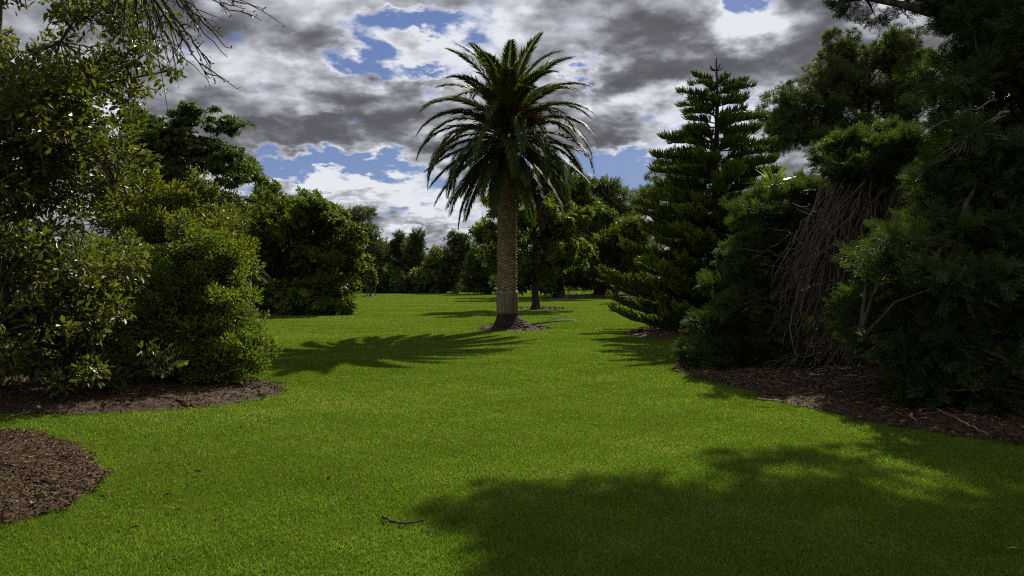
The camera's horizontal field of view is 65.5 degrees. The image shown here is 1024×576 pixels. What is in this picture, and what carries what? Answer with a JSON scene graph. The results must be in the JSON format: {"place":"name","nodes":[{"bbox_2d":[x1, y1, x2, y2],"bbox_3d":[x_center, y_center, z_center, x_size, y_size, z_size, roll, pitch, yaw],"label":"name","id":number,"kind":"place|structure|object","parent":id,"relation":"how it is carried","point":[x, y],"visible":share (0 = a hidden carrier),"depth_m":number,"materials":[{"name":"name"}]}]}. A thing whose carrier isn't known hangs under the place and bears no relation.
{"place":"outdoors","nodes":[
{"label":"outdoors","id":0,"kind":"place"},
{"bbox_2d":[236,266,268,307],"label":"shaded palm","id":1,"kind":"object","parent":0,"point":[254,273],"visible":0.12,"depth_m":35.92,"materials":[{"name":"green plant"}]},
{"bbox_2d":[1,0,1009,256],"label":"sky","id":2,"kind":"structure","parent":0,"point":[334,96],"materials":[{"name":"grey"}]},
{"bbox_2d":[0,287,1023,575],"bbox_3d":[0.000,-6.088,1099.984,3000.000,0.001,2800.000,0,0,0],"label":"lawn","id":3,"kind":"structure","parent":0,"point":[302,461],"depth_m":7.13,"materials":[{"name":"green plant"}]},
{"bbox_2d":[0,427,115,523],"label":"bark mulch","id":4,"kind":"object","parent":3,"relation":"on","point":[44,472],"visible":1,"depth_m":6.75,"materials":[{"name":"brown wood"}]},
{"bbox_2d":[0,364,289,414],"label":"mulch bed","id":5,"kind":"object","parent":3,"relation":"on","point":[150,403],"visible":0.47,"depth_m":10.97,"materials":[{"name":"brown wood"}]},
{"bbox_2d":[0,0,188,398],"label":"glossy leaf tree","id":6,"kind":"object","parent":5,"relation":"on","point":[67,307],"visible":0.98,"depth_m":10.79,"materials":[{"name":"green plant"}]},
{"bbox_2d":[49,206,284,386],"bbox_3d":[-5.634,0.123,13.127,3.996,3.084,3.283,0,0,0],"label":"rounded shrub","id":7,"kind":"object","parent":5,"relation":"on","point":[207,275],"visible":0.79,"depth_m":12.79,"materials":[{"name":"green plant"}]},
{"bbox_2d":[67,166,260,332],"bbox_3d":[-7.667,-0.566,17.767,3.935,4.398,4.009,0,0,-21],"label":"tall shrub","id":8,"kind":"object","parent":3,"relation":"on","point":[148,215],"visible":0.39,"depth_m":17.23,"materials":[{"name":"green plant"}]},
{"bbox_2d":[80,99,256,227],"bbox_3d":[-13.573,-2.739,30.348,7.911,8.574,5.245,0,0,0],"label":"ferny tree","id":9,"kind":"object","parent":3,"relation":"on","point":[178,144],"visible":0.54,"depth_m":29.65,"materials":[{"name":"green plant"}]},
{"bbox_2d":[76,0,284,122],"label":"bare tree","id":10,"kind":"object","parent":3,"relation":"on","point":[184,8],"visible":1,"depth_m":7.98,"materials":[{"name":"grey plant"}]},
{"bbox_2d":[258,312,300,316],"bbox_3d":[-17.093,1.237,52.023,11.026,0.086,30.260,0,0,-23],"label":"mulch bed","id":11,"kind":"object","parent":3,"relation":"on","point":[277,315],"visible":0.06,"depth_m":39.47,"materials":[{"name":"brown wood"}]},
{"bbox_2d":[244,275,291,314],"bbox_3d":[-12.302,0.387,40.638,3.175,2.394,3.004,0,0,-21],"label":"shrub","id":12,"kind":"object","parent":11,"relation":"on","point":[271,293],"visible":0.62,"depth_m":39.98,"materials":[{"name":"green plant"}]},
{"bbox_2d":[210,154,328,281],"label":"spreading tree","id":13,"kind":"object","parent":11,"relation":"on","point":[253,169],"visible":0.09,"depth_m":46.47,"materials":[{"name":"green plant"}]},
{"bbox_2d":[236,188,376,311],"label":"lime tree","id":14,"kind":"object","parent":11,"relation":"on","point":[308,243],"visible":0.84,"depth_m":41.40,"materials":[{"name":"green plant"}]},
{"bbox_2d":[277,277,335,314],"bbox_3d":[-10.521,0.478,40.604,3.134,2.160,3.074,0,0,0],"label":"shrub","id":15,"kind":"object","parent":11,"relation":"on","point":[304,301],"visible":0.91,"depth_m":39.66,"materials":[{"name":"green plant"}]},
{"bbox_2d":[4,233,659,288],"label":"distant wood","id":16,"kind":"object","parent":3,"relation":"on","point":[38,264],"depth_m":163.96,"materials":[{"name":"green plant"}]},
{"bbox_2d":[314,281,360,314],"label":"shrub","id":17,"kind":"object","parent":3,"relation":"on","point":[341,301],"visible":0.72,"depth_m":40.36,"materials":[{"name":"green plant"}]},
{"bbox_2d":[338,203,397,292],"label":"tree","id":18,"kind":"object","parent":3,"relation":"on","point":[376,247],"visible":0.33,"depth_m":124.70,"materials":[{"name":"green plant"}]},
{"bbox_2d":[361,262,401,292],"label":"bush","id":19,"kind":"object","parent":3,"relation":"on","point":[383,273],"visible":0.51,"depth_m":122.30,"materials":[{"name":"green plant"}]},
{"bbox_2d":[386,228,406,269],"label":"conifer","id":20,"kind":"object","parent":3,"relation":"on","point":[394,249],"visible":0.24,"depth_m":129.03,"materials":[{"name":"green plant"}]},
{"bbox_2d":[384,269,419,292],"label":"bush","id":21,"kind":"object","parent":3,"relation":"on","point":[400,281],"visible":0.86,"depth_m":120.36,"materials":[{"name":"green plant"}]},
{"bbox_2d":[381,515,424,524],"bbox_3d":[-0.758,1.584,5.419,0.322,0.031,0.095,0,0,18],"label":"fallen stick","id":22,"kind":"object","parent":3,"relation":"on","point":[393,521],"visible":1,"depth_m":5.40,"materials":[{"name":"wood"}]},
{"bbox_2d":[396,226,428,292],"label":"conifer","id":23,"kind":"object","parent":3,"relation":"on","point":[415,254],"visible":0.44,"depth_m":126.95,"materials":[{"name":"green plant"}]},
{"bbox_2d":[407,263,450,292],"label":"bush","id":24,"kind":"object","parent":3,"relation":"on","point":[426,280],"visible":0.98,"depth_m":119.10,"materials":[{"name":"green plant"}]},
{"bbox_2d":[421,245,459,292],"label":"round tree","id":25,"kind":"object","parent":3,"relation":"on","point":[435,252],"visible":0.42,"depth_m":120.40,"materials":[{"name":"green plant"}]},
{"bbox_2d":[436,227,472,292],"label":"open pine","id":26,"kind":"object","parent":3,"relation":"on","point":[455,254],"visible":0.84,"depth_m":119.05,"materials":[{"name":"green plant"}]},
{"bbox_2d":[455,213,528,293],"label":"conifer","id":27,"kind":"object","parent":3,"relation":"on","point":[477,282],"visible":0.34,"depth_m":110.33,"materials":[{"name":"green plant"}]},
{"bbox_2d":[477,323,552,330],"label":"bark mulch","id":28,"kind":"object","parent":3,"relation":"on","point":[489,327],"visible":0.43,"depth_m":28.13,"materials":[{"name":"brown wood"}]},
{"bbox_2d":[415,31,597,328],"bbox_3d":[-0.186,-3.649,28.258,6.452,10.241,6.603,0,0,0],"label":"date palm","id":29,"kind":"object","parent":28,"relation":"on","point":[503,169],"visible":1,"depth_m":27.47,"materials":[{"name":"green plant"}]},
{"bbox_2d":[473,161,624,297],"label":"tall dark tree","id":30,"kind":"object","parent":3,"relation":"on","point":[553,286],"visible":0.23,"depth_m":83.26,"materials":[{"name":"green plant"}]},
{"bbox_2d":[550,293,635,297],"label":"mulch bed","id":31,"kind":"object","parent":3,"relation":"on","point":[583,295],"visible":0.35,"depth_m":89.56,"materials":[{"name":"brown wood"}]},
{"bbox_2d":[564,173,658,294],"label":"dark cedar","id":32,"kind":"object","parent":31,"relation":"on","point":[610,191],"visible":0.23,"depth_m":101.84,"materials":[{"name":"green plant"}]},
{"bbox_2d":[587,211,663,294],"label":"pale pine","id":33,"kind":"object","parent":31,"relation":"on","point":[609,249],"visible":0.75,"depth_m":88.90,"materials":[{"name":"green plant"}]},
{"bbox_2d":[623,326,717,339],"bbox_3d":[6.983,1.417,27.236,5.429,0.075,9.680,0,0,20],"label":"mulch bed","id":34,"kind":"object","parent":3,"relation":"on","point":[654,333],"visible":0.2,"depth_m":24.48,"materials":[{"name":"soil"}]},
{"bbox_2d":[595,58,785,329],"bbox_3d":[6.839,-3.142,27.010,7.890,9.416,7.448,0,0,0],"label":"norfolk pine","id":35,"kind":"object","parent":34,"relation":"on","point":[695,232],"visible":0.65,"depth_m":26.58,"materials":[{"name":"green plant"}]},
{"bbox_2d":[625,165,742,259],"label":"flat top pine","id":36,"kind":"object","parent":3,"relation":"on","point":[632,199],"visible":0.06,"depth_m":71.16,"materials":[{"name":"green plant"}]},
{"bbox_2d":[744,159,795,193],"bbox_3d":[6.714,-0.907,20.554,1.416,4.931,1.520,0,0,0],"label":"cabbage tree","id":37,"kind":"object","parent":3,"relation":"on","point":[769,176],"visible":0.18,"depth_m":20.34,"materials":[{"name":"green plant"}]},
{"bbox_2d":[766,241,844,318],"bbox_3d":[9.892,-0.730,22.060,7.424,5.339,8.799,0,0,0],"label":"back conifer","id":38,"kind":"object","parent":3,"relation":"on","point":[806,282],"visible":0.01,"depth_m":22.97,"materials":[{"name":"green plant"}]},
{"bbox_2d":[671,356,1023,444],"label":"mulch bed","id":39,"kind":"object","parent":3,"relation":"on","point":[919,419],"visible":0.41,"depth_m":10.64,"materials":[{"name":"brown wood"}]},
{"bbox_2d":[757,398,780,401],"bbox_3d":[3.418,1.486,10.594,0.298,0.050,0.076,0,0,13],"label":"fallen stick","id":40,"kind":"object","parent":39,"relation":"on","point":[758,399],"visible":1,"depth_m":10.60,"materials":[{"name":"brown wood"}]},
{"bbox_2d":[668,115,950,371],"bbox_3d":[6.640,-0.812,16.044,7.161,5.169,4.745,0,0,-24],"label":"tangled cypress","id":41,"kind":"object","parent":39,"relation":"on","point":[753,280],"visible":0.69,"depth_m":14.83,"materials":[{"name":"green plant"}]},
{"bbox_2d":[819,0,1023,417],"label":"huge cypress","id":42,"kind":"object","parent":39,"relation":"on","point":[939,318],"visible":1,"depth_m":10.28,"materials":[{"name":"green plant"}]},
{"bbox_2d":[936,408,958,418],"bbox_3d":[5.175,1.497,9.458,0.032,0.038,0.661,0,0,9],"label":"fallen stick","id":43,"kind":"object","parent":39,"relation":"on","point":[946,413],"visible":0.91,"depth_m":9.50,"materials":[{"name":"brown wood"}]},
{"bbox_2d":[958,419,988,434],"bbox_3d":[5.006,1.504,8.648,0.029,0.036,0.786,0,0,10],"label":"fallen stick","id":44,"kind":"object","parent":39,"relation":"on","point":[966,423],"visible":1,"depth_m":8.64,"materials":[{"name":"brown wood"}]},
{"bbox_2d":[748,22,982,191],"bbox_3d":[19.021,-5.859,40.728,14.792,14.665,7.071,0,0,0],"label":"tall pine","id":45,"kind":"object","parent":3,"relation":"on","point":[839,82],"visible":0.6,"depth_m":39.18,"materials":[{"name":"green plant"}]},
{"bbox_2d":[882,118,950,209],"bbox_3d":[12.329,-1.288,20.933,8.185,6.454,5.379,0,0,0],"label":"back conifer","id":46,"kind":"object","parent":3,"relation":"on","point":[915,158],"depth_m":20.71,"materials":[{"name":"green plant"}]},
{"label":"mulch bed","id":47,"kind":"structure","parent":3,"relation":"on","visible":0},
{"bbox_2d":[468,190,594,309],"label":"maple tree","id":48,"kind":"object","parent":47,"relation":"on","point":[557,258],"visible":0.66,"depth_m":47.27,"materials":[{"name":"green plant"}]},
{"bbox_2d":[520,306,564,309],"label":"bark mulch","id":49,"kind":"object","parent":47,"relation":"on","point":[548,307],"visible":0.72,"depth_m":49.64,"materials":[{"name":"brown wood"}]},
{"bbox_2d":[531,317,575,324],"bbox_3d":[1.538,1.160,29.100,1.802,0.420,0.521,0,0,0],"label":"fallen frond","id":50,"kind":"object","parent":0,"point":[547,320],"visible":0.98,"depth_m":29.05,"materials":[{"name":"brown plant"}]},
{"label":"mulch bed","id":51,"kind":"structure","parent":0,"visible":0},
{"bbox_2d":[362,267,378,295],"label":"sapling","id":52,"kind":"object","parent":51,"relation":"on","point":[370,279],"visible":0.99,"depth_m":91.95,"materials":[{"name":"green plant"}]}
]}

